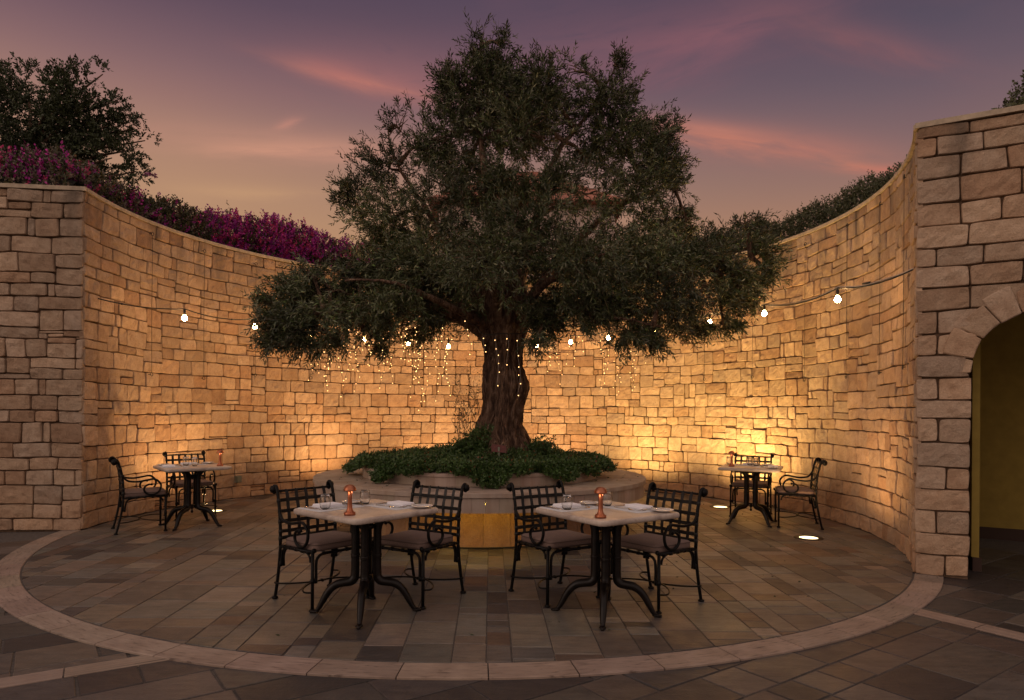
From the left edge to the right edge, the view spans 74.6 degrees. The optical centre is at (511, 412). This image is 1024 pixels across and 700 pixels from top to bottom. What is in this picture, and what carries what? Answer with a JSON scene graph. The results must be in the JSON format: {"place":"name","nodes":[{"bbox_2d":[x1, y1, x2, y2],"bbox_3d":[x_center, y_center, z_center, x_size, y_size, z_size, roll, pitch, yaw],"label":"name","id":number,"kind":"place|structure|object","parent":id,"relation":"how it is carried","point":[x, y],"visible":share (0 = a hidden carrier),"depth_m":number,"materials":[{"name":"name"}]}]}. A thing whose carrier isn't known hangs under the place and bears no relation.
{"place":"outdoors","nodes":[
{"label":"outdoors","id":0,"kind":"place"},
{"bbox_2d":[20,491,914,669],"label":"paving","id":1,"kind":"structure","parent":0,"point":[55,573],"depth_m":5.46,"materials":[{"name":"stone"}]},
{"bbox_2d":[108,456,167,534],"bbox_3d":[-4.510,0.977,8.106,0.595,0.881,0.573,0,0,-34],"label":"iron armchair","id":2,"kind":"object","parent":1,"relation":"on","point":[145,491],"visible":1,"depth_m":8.00,"materials":[{"name":"metal"}]},
{"bbox_2d":[162,450,216,519],"bbox_3d":[-4.405,0.978,9.194,0.573,0.881,0.595,0,0,-42],"label":"iron armchair","id":3,"kind":"object","parent":1,"relation":"on","point":[175,484],"visible":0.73,"depth_m":9.15,"materials":[{"name":"metal"}]},
{"bbox_2d":[153,463,231,530],"bbox_3d":[-4.017,1.048,8.440,0.760,0.754,0.760,0,0,-39],"label":"bistro table","id":4,"kind":"object","parent":1,"relation":"on","point":[187,505],"visible":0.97,"depth_m":8.39,"materials":[{"name":"black metal"}]},
{"bbox_2d":[159,465,188,467],"bbox_3d":[-4.169,0.668,8.289,0.290,0.003,0.400,0,0,-39],"label":"placemat","id":5,"kind":"object","parent":4,"relation":"on","point":[176,466],"visible":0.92,"depth_m":8.26,"materials":[{"name":"grey leather"}]},
{"bbox_2d":[183,457,188,465],"bbox_3d":[-4.099,0.615,8.449,0.078,0.110,0.078,0,0,0],"label":"glass tumbler","id":6,"kind":"object","parent":5,"relation":"on","point":[185,461],"visible":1,"depth_m":8.42,"materials":[{"name":"white"}]},
{"bbox_2d":[191,457,197,465],"bbox_3d":[-3.959,0.616,8.388,0.078,0.110,0.078,0,0,0],"label":"glass tumbler","id":7,"kind":"object","parent":4,"relation":"on","point":[194,461],"visible":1,"depth_m":8.36,"materials":[{"name":"white"}]},
{"bbox_2d":[216,449,223,465],"bbox_3d":[-3.666,0.569,8.439,0.085,0.207,0.085,0,0,39],"label":"table lamp","id":8,"kind":"object","parent":4,"relation":"on","point":[219,451],"visible":1,"depth_m":8.42,"materials":[{"name":"orange metal"}]},
{"bbox_2d":[207,509,226,512],"bbox_3d":[-4.279,1.419,9.668,0.332,0.012,0.332,0,0,14],"label":"ground uplight","id":9,"kind":"object","parent":1,"relation":"on","point":[220,510],"visible":0.43,"depth_m":9.69,"materials":[{"name":"white glass"}]},
{"bbox_2d":[270,480,368,611],"bbox_3d":[-1.482,0.998,5.213,0.595,0.881,0.573,0,0,41],"label":"iron armchair","id":10,"kind":"object","parent":1,"relation":"on","point":[308,542],"visible":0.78,"depth_m":5.14,"materials":[{"name":"metal"}]},
{"bbox_2d":[294,499,437,629],"bbox_3d":[-1.052,1.069,4.855,0.760,0.754,0.760,0,0,40],"label":"bistro table","id":11,"kind":"object","parent":1,"relation":"on","point":[364,518],"visible":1,"depth_m":4.81,"materials":[{"name":"metal"}]},
{"bbox_2d":[298,503,363,511],"bbox_3d":[-1.311,0.688,4.878,0.290,0.003,0.400,0,0,40],"label":"placemat","id":12,"kind":"object","parent":11,"relation":"on","point":[338,508],"visible":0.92,"depth_m":4.80,"materials":[{"name":"grey fabric"}]},
{"bbox_2d":[319,494,330,509],"bbox_3d":[-1.323,0.634,4.758,0.078,0.110,0.078,0,0,0],"label":"glass tumbler","id":13,"kind":"object","parent":12,"relation":"on","point":[325,501],"visible":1,"depth_m":4.73,"materials":[{"name":"clear glass"}]},
{"bbox_2d":[312,502,342,507],"bbox_3d":[-1.350,0.675,4.925,0.125,0.023,0.190,0,0,43],"label":"folded napkin","id":14,"kind":"object","parent":12,"relation":"on","point":[333,504],"visible":0.69,"depth_m":4.90,"materials":[{"name":"white fabric"}]},
{"bbox_2d":[343,484,355,515],"bbox_3d":[-1.091,0.587,4.518,0.085,0.207,0.085,0,0,-27],"label":"table lamp","id":15,"kind":"object","parent":11,"relation":"on","point":[349,488],"visible":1,"depth_m":4.50,"materials":[{"name":"orange metal"}]},
{"bbox_2d":[342,500,359,503],"bbox_3d":[-1.210,0.680,5.100,0.161,0.016,0.161,0,0,40],"label":"bread plate","id":16,"kind":"object","parent":11,"relation":"on","point":[355,501],"visible":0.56,"depth_m":5.10,"materials":[{"name":"white ceramic"}]},
{"bbox_2d":[365,501,415,509],"bbox_3d":[-0.877,0.691,4.991,0.400,0.003,0.290,0,0,40],"label":"placemat","id":17,"kind":"object","parent":11,"relation":"on","point":[395,507],"visible":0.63,"depth_m":4.92,"materials":[{"name":"grey fabric"}]},
{"bbox_2d":[360,489,369,504],"bbox_3d":[-1.099,0.636,5.027,0.078,0.110,0.078,0,0,0],"label":"glass tumbler","id":18,"kind":"object","parent":17,"relation":"on","point":[365,497],"visible":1,"depth_m":5.00,"materials":[{"name":"clear glass"}]},
{"bbox_2d":[387,500,414,505],"bbox_3d":[-0.831,0.678,5.030,0.190,0.023,0.125,0,0,39],"label":"folded napkin","id":19,"kind":"object","parent":17,"relation":"on","point":[400,503],"visible":0.94,"depth_m":5.00,"materials":[{"name":"white fabric"}]},
{"bbox_2d":[411,504,432,507],"bbox_3d":[-0.655,0.684,4.889,0.161,0.016,0.161,0,0,40],"label":"bread plate","id":20,"kind":"object","parent":11,"relation":"on","point":[421,506],"visible":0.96,"depth_m":4.90,"materials":[{"name":"white ceramic"}]},
{"bbox_2d":[370,479,469,609],"bbox_3d":[-0.724,1.004,5.297,0.573,0.881,0.595,0,0,31],"label":"iron armchair","id":21,"kind":"object","parent":1,"relation":"on","point":[423,541],"visible":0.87,"depth_m":5.29,"materials":[{"name":"metal"}]},
{"bbox_2d":[313,455,645,548],"bbox_3d":[-0.397,0.964,8.690,4.179,0.967,4.179,0,0,0],"label":"planter bench","id":22,"kind":"object","parent":1,"relation":"on","point":[487,521],"visible":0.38,"depth_m":7.17,"materials":[{"name":"stone"}]},
{"bbox_2d":[341,423,618,488],"bbox_3d":[-0.419,0.450,8.607,3.491,0.700,3.400,0,0,0],"label":"ground cover","id":23,"kind":"object","parent":22,"relation":"on","point":[493,471],"visible":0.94,"depth_m":7.81,"materials":[{"name":"green plant"}]},
{"bbox_2d":[491,444,506,456],"bbox_3d":[-0.159,0.496,8.133,0.184,0.225,0.043,0,0,-4],"label":"name plaque","id":24,"kind":"object","parent":22,"relation":"on","point":[498,448],"visible":0.79,"depth_m":8.13,"materials":[{"name":"brown plastic"}]},
{"bbox_2d":[241,8,795,456],"bbox_3d":[0.145,-2.214,8.972,6.903,5.929,4.670,0,0,0],"label":"olive tree","id":25,"kind":"object","parent":22,"relation":"on","point":[488,278],"visible":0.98,"depth_m":8.35,"materials":[{"name":"green plant"}]},
{"bbox_2d":[451,322,571,334],"bbox_3d":[0.053,-1.065,8.583,1.764,0.220,0.494,0,0,-5],"label":"light wire","id":26,"kind":"object","parent":25,"relation":"attached to","point":[493,334],"visible":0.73,"depth_m":8.35,"materials":[{"name":"black"}]},
{"bbox_2d":[506,479,600,607],"bbox_3d":[0.333,1.011,5.369,0.573,0.881,0.595,0,0,-32],"label":"iron armchair","id":27,"kind":"object","parent":1,"relation":"on","point":[542,539],"visible":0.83,"depth_m":5.35,"materials":[{"name":"metal"}]},
{"bbox_2d":[536,501,679,630],"bbox_3d":[0.677,1.081,4.850,0.760,0.754,0.760,0,0,-34],"label":"bistro table","id":28,"kind":"object","parent":1,"relation":"on","point":[615,521],"visible":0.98,"depth_m":4.77,"materials":[{"name":"black metal"}]},
{"bbox_2d":[539,503,597,511],"bbox_3d":[0.435,0.700,4.944,0.400,0.003,0.290,0,0,-34],"label":"placemat","id":29,"kind":"object","parent":28,"relation":"on","point":[579,508],"visible":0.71,"depth_m":4.88,"materials":[{"name":"grey fabric"}]},
{"bbox_2d":[562,494,571,509],"bbox_3d":[0.395,0.646,4.826,0.078,0.110,0.078,0,0,0],"label":"glass tumbler","id":30,"kind":"object","parent":29,"relation":"on","point":[566,501],"visible":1,"depth_m":4.80,"materials":[{"name":"white"}]},
{"bbox_2d":[552,502,581,507],"bbox_3d":[0.410,0.687,5.000,0.190,0.023,0.125,0,0,-31],"label":"folded napkin","id":31,"kind":"object","parent":29,"relation":"on","point":[559,505],"visible":0.7,"depth_m":4.97,"materials":[{"name":"white fabric"}]},
{"bbox_2d":[580,501,597,504],"bbox_3d":[0.594,0.693,5.130,0.161,0.016,0.161,0,0,-34],"label":"bread plate","id":32,"kind":"object","parent":28,"relation":"on","point":[591,503],"visible":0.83,"depth_m":5.10,"materials":[{"name":"white ceramic"}]},
{"bbox_2d":[594,487,606,518],"bbox_3d":[0.590,0.599,4.475,0.085,0.207,0.085,0,0,-13],"label":"table lamp","id":33,"kind":"object","parent":28,"relation":"on","point":[600,492],"visible":1,"depth_m":4.46,"materials":[{"name":"orange metal"}]},
{"bbox_2d":[603,504,654,512],"bbox_3d":[0.883,0.703,4.933,0.290,0.003,0.400,0,0,-34],"label":"placemat","id":34,"kind":"object","parent":28,"relation":"on","point":[623,508],"visible":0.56,"depth_m":4.85,"materials":[{"name":"grey fabric"}]},
{"bbox_2d":[603,491,611,505],"bbox_3d":[0.713,0.648,5.035,0.078,0.110,0.078,0,0,0],"label":"glass tumbler","id":35,"kind":"object","parent":34,"relation":"on","point":[607,499],"visible":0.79,"depth_m":5.00,"materials":[{"name":"white"}]},
{"bbox_2d":[625,503,652,509],"bbox_3d":[0.939,0.691,4.958,0.125,0.023,0.190,0,0,-35],"label":"folded napkin","id":36,"kind":"object","parent":34,"relation":"on","point":[638,506],"visible":0.88,"depth_m":4.93,"materials":[{"name":"white fabric"}]},
{"bbox_2d":[651,508,673,511],"bbox_3d":[1.069,0.696,4.774,0.161,0.016,0.161,0,0,-34],"label":"bread plate","id":37,"kind":"object","parent":28,"relation":"on","point":[660,510],"visible":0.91,"depth_m":4.78,"materials":[{"name":"white ceramic"}]},
{"bbox_2d":[610,482,707,613],"bbox_3d":[1.118,1.016,5.219,0.595,0.881,0.573,0,0,-39],"label":"iron armchair","id":38,"kind":"object","parent":1,"relation":"on","point":[663,544],"visible":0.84,"depth_m":5.14,"materials":[{"name":"metal"}]},
{"bbox_2d":[709,505,729,508],"bbox_3d":[3.240,1.472,10.446,0.332,0.012,0.332,0,0,-26],"label":"ground uplight","id":39,"kind":"object","parent":1,"relation":"on","point":[720,506],"visible":0.97,"depth_m":10.46,"materials":[{"name":"white glass"}]},
{"bbox_2d":[718,464,782,527],"bbox_3d":[3.182,1.098,8.950,0.760,0.754,0.760,0,0,25],"label":"bistro table","id":40,"kind":"object","parent":1,"relation":"on","point":[761,508],"visible":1,"depth_m":8.85,"materials":[{"name":"black metal"}]},
{"bbox_2d":[728,451,734,466],"bbox_3d":[2.922,0.616,8.941,0.085,0.207,0.085,0,0,-25],"label":"table lamp","id":41,"kind":"object","parent":40,"relation":"on","point":[731,453],"visible":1,"depth_m":8.93,"materials":[{"name":"orange metal"}]},
{"bbox_3d":[3.231,0.720,9.166,0.400,0.003,0.290,0,0,25],"label":"placemat","id":42,"kind":"object","parent":40,"relation":"on","visible":0},
{"bbox_2d":[747,457,752,464],"bbox_3d":[3.226,0.666,9.108,0.078,0.110,0.078,0,0,0],"label":"glass tumbler","id":43,"kind":"object","parent":42,"relation":"on","point":[749,460],"visible":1,"depth_m":9.08,"materials":[{"name":"white"}]},
{"bbox_2d":[753,458,758,465],"bbox_3d":[3.281,0.666,9.038,0.078,0.110,0.078,0,0,0],"label":"glass tumbler","id":44,"kind":"object","parent":42,"relation":"on","point":[755,461],"visible":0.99,"depth_m":9.01,"materials":[{"name":"white"}]},
{"bbox_2d":[728,452,773,518],"bbox_3d":[3.421,1.032,9.607,0.573,0.881,0.595,0,0,26],"label":"iron armchair","id":45,"kind":"object","parent":1,"relation":"on","point":[765,484],"visible":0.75,"depth_m":9.62,"materials":[{"name":"metal"}]},
{"bbox_2d":[773,457,826,529],"bbox_3d":[3.744,1.035,8.756,0.595,0.881,0.573,0,0,17],"label":"iron armchair","id":46,"kind":"object","parent":1,"relation":"on","point":[793,490],"visible":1,"depth_m":8.59,"materials":[{"name":"metal"}]},
{"bbox_2d":[794,535,823,540],"bbox_3d":[3.482,1.473,7.889,0.332,0.012,0.332,0,0,12],"label":"ground uplight","id":47,"kind":"object","parent":1,"relation":"on","point":[810,537],"visible":1,"depth_m":7.88,"materials":[{"name":"white glass"}]},
{"bbox_2d":[0,531,1023,699],"bbox_3d":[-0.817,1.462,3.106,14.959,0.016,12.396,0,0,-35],"label":"paving","id":48,"kind":"structure","parent":0,"point":[965,665],"depth_m":3.73,"materials":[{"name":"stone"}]},
{"bbox_2d":[0,530,1023,688],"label":"stone band","id":49,"kind":"object","parent":48,"relation":"on","point":[915,597],"visible":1,"depth_m":4.03,"materials":[{"name":"stone"}]},
{"bbox_2d":[914,104,1023,578],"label":"stone wall","id":50,"kind":"structure","parent":48,"relation":"on","point":[970,236],"depth_m":6.00,"materials":[{"name":"stone"}]},
{"bbox_2d":[968,313,1023,571],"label":"passage wall","id":51,"kind":"structure","parent":48,"relation":"on","point":[996,473],"depth_m":7.93,"materials":[{"name":"paint"}]},
{"bbox_2d":[0,0,1023,266],"label":"sky","id":52,"kind":"structure","parent":0,"point":[252,103],"materials":[{"name":"purple"}]},
{"bbox_2d":[427,172,623,276],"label":"house","id":53,"kind":"structure","parent":0,"point":[578,220],"depth_m":22.50,"materials":[{"name":"paint"}]},
{"label":"terrace","id":54,"kind":"structure","parent":0,"visible":0},
{"bbox_2d":[0,141,96,191],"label":"bougainvillea","id":55,"kind":"object","parent":54,"relation":"on","point":[18,166],"visible":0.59,"depth_m":8.48,"materials":[{"name":"purple plant"}]},
{"bbox_2d":[0,51,161,189],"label":"broadleaf tree","id":56,"kind":"object","parent":54,"relation":"on","point":[79,133],"visible":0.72,"depth_m":15.25,"materials":[{"name":"green plant"}]},
{"bbox_2d":[11,150,161,222],"bbox_3d":[-5.992,-2.970,9.661,1.261,1.322,2.121,0,0,8],"label":"bougainvillea","id":57,"kind":"object","parent":54,"relation":"on","point":[113,192],"visible":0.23,"depth_m":9.76,"materials":[{"name":"purple plant"}]},
{"bbox_2d":[127,172,157,199],"bbox_3d":[-5.575,-3.400,10.137,0.484,0.478,0.095,0,0,0],"label":"flowering shoot","id":58,"kind":"object","parent":57,"relation":"attached to","point":[146,174],"visible":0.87,"depth_m":10.14,"materials":[{"name":"green plant"}]},
{"bbox_2d":[143,192,220,241],"bbox_3d":[-5.616,-2.938,11.036,1.176,1.263,1.403,0,0,22],"label":"bougainvillea","id":59,"kind":"object","parent":54,"relation":"on","point":[180,219],"visible":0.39,"depth_m":10.94,"materials":[{"name":"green plant"}]},
{"bbox_2d":[192,203,269,255],"bbox_3d":[-5.103,-3.036,11.966,1.163,1.463,1.307,0,0,33],"label":"bougainvillea","id":60,"kind":"object","parent":54,"relation":"on","point":[235,228],"visible":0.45,"depth_m":11.81,"materials":[{"name":"purple plant"}]},
{"bbox_2d":[242,209,321,264],"bbox_3d":[-4.392,-3.067,12.792,1.517,1.530,1.151,0,0,-45],"label":"bougainvillea","id":61,"kind":"object","parent":54,"relation":"on","point":[280,242],"visible":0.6,"depth_m":12.58,"materials":[{"name":"purple plant"}]},
{"bbox_2d":[305,227,392,267],"bbox_3d":[-3.250,-2.970,13.648,1.952,1.356,1.168,0,0,-32],"label":"bougainvillea","id":62,"kind":"object","parent":54,"relation":"on","point":[325,251],"visible":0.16,"depth_m":13.19,"materials":[{"name":"purple plant"}]},
{"bbox_2d":[637,154,906,267],"bbox_3d":[4.353,-2.913,11.369,1.802,1.350,6.356,0,0,-29],"label":"clipped hedge","id":63,"kind":"object","parent":54,"relation":"on","point":[806,220],"visible":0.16,"depth_m":10.40,"materials":[{"name":"green plant"}]},
{"bbox_2d":[991,70,1023,108],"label":"rounded bush","id":64,"kind":"object","parent":54,"relation":"on","point":[1013,101],"visible":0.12,"depth_m":6.56,"materials":[{"name":"green plant"}]},
{"label":"ground","id":65,"kind":"structure","parent":0,"visible":0},
{"bbox_2d":[0,183,102,531],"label":"stone wall","id":66,"kind":"structure","parent":65,"relation":"on","point":[42,348],"depth_m":8.01,"materials":[{"name":"stone"}]},
{"bbox_2d":[78,125,922,572],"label":"curved stone wall","id":67,"kind":"structure","parent":65,"relation":"on","point":[680,421],"depth_m":10.33,"materials":[{"name":"stone"}]},
{"bbox_2d":[148,232,153,375],"bbox_3d":[-5.101,-1.526,9.485,0.055,2.035,0.063,0,0,10],"label":"climbing wire","id":68,"kind":"object","parent":67,"relation":"attached to","point":[152,267],"visible":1,"depth_m":9.48,"materials":[{"name":"black metal"}]},
{"bbox_2d":[202,249,205,379],"bbox_3d":[-4.821,-1.524,10.481,0.055,2.035,0.063,0,0,22],"label":"climbing wire","id":69,"kind":"object","parent":67,"relation":"attached to","point":[204,278],"visible":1,"depth_m":10.47,"materials":[{"name":"black metal"}]},
{"bbox_2d":[234,476,241,482],"bbox_3d":[-4.525,1.103,11.082,0.109,0.110,0.090,0,0,30],"label":"socket box","id":70,"kind":"object","parent":67,"relation":"attached to","point":[238,479],"visible":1,"depth_m":11.04,"materials":[{"name":"grey plastic"}]},
{"bbox_2d":[253,262,257,376],"bbox_3d":[-4.351,-1.571,11.365,0.055,1.935,0.063,0,0,34],"label":"climbing wire","id":71,"kind":"object","parent":67,"relation":"attached to","point":[255,344],"visible":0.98,"depth_m":11.35,"materials":[{"name":"black metal"}]},
{"bbox_2d":[98,268,913,348],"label":"festoon lights","id":72,"kind":"object","parent":67,"relation":"attached to","point":[837,298],"visible":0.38,"depth_m":8.65,"materials":[{"name":"black"}]},
{"bbox_2d":[703,337,705,380],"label":"climbing wire","id":73,"kind":"object","parent":67,"relation":"attached to","point":[704,359],"visible":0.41,"depth_m":11.66,"materials":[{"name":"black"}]},
{"bbox_2d":[751,261,753,376],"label":"climbing wire","id":74,"kind":"object","parent":67,"relation":"attached to","point":[752,337],"visible":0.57,"depth_m":10.83,"materials":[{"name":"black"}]},
{"bbox_2d":[803,242,806,381],"bbox_3d":[4.282,-1.460,9.787,0.055,2.035,0.063,0,0,-13],"label":"climbing wire","id":75,"kind":"object","parent":67,"relation":"attached to","point":[804,340],"visible":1,"depth_m":9.78,"materials":[{"name":"black metal"}]},
{"bbox_2d":[845,223,847,378],"bbox_3d":[4.407,-1.459,8.810,0.055,2.035,0.063,0,0,-1],"label":"climbing wire","id":76,"kind":"object","parent":67,"relation":"attached to","point":[846,321],"visible":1,"depth_m":8.81,"materials":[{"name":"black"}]},
{"bbox_2d":[878,201,882,374],"bbox_3d":[4.342,-1.460,7.895,0.055,2.035,0.063,0,0,10],"label":"climbing wire","id":77,"kind":"object","parent":67,"relation":"attached to","point":[880,204],"visible":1,"depth_m":7.89,"materials":[{"name":"black metal"}]},
{"bbox_2d":[902,174,905,369],"bbox_3d":[4.095,-1.461,6.985,0.055,2.035,0.063,0,0,21],"label":"climbing wire","id":78,"kind":"object","parent":67,"relation":"attached to","point":[904,177],"visible":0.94,"depth_m":6.99,"materials":[{"name":"black metal"}]}
]}

